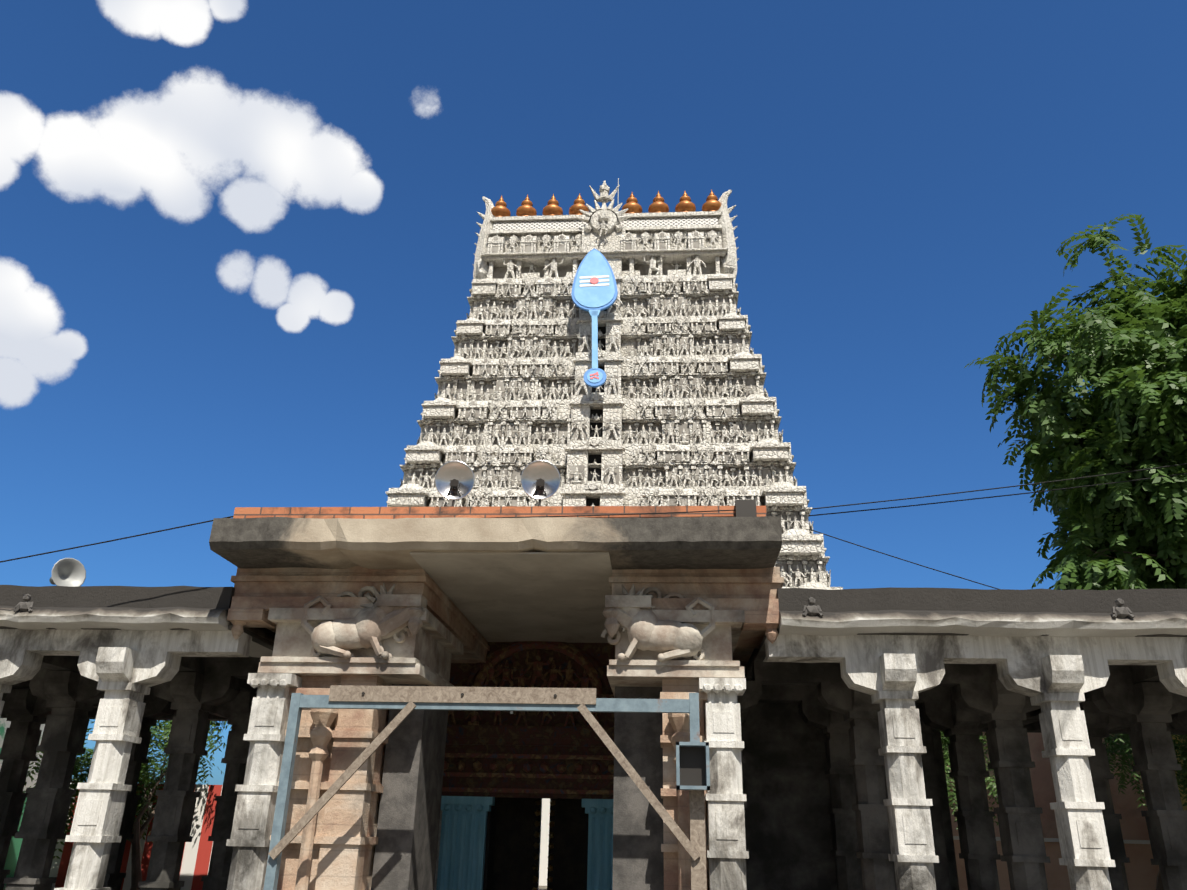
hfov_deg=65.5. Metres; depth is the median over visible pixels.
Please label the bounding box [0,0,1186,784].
sky
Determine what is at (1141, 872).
building walls
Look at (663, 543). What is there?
porch roof slab
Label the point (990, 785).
tree
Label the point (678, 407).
gopuram
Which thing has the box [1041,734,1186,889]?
tree leaves
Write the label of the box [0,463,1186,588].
overhead wires
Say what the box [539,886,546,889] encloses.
ground
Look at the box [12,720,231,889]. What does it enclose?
tree
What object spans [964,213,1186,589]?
neem tree
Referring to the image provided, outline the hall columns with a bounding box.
[0,629,1186,889]
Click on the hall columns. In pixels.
(1052, 677)
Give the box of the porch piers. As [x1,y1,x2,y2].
[226,566,783,889]
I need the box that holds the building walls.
[0,718,1186,889]
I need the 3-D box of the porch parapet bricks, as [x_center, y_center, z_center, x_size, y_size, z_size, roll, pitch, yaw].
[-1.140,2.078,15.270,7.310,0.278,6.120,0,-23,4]
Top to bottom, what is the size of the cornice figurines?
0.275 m
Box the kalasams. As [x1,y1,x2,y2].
[491,189,720,216]
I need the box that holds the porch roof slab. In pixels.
[209,516,781,569]
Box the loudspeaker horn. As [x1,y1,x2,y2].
[49,558,85,586]
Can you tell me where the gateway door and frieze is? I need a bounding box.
[436,641,614,889]
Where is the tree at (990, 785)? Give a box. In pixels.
[940,731,998,829]
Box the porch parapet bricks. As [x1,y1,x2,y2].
[233,500,766,518]
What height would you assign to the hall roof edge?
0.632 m
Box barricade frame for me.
[263,685,709,889]
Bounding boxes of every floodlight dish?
[435,461,474,506]
[521,460,560,505]
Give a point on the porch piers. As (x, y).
(373, 824)
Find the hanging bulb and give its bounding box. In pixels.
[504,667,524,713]
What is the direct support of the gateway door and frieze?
on the ground
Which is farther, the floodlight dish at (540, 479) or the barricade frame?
the floodlight dish at (540, 479)
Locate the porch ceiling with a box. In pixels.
[410,552,614,642]
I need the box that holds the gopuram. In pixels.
[386,181,842,889]
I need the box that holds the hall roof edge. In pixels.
[0,585,1186,671]
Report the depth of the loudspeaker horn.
14.24 m
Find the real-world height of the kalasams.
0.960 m
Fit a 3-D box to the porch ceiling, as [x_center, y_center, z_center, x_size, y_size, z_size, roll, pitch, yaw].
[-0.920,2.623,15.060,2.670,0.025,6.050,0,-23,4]
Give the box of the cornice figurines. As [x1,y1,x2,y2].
[13,594,1134,618]

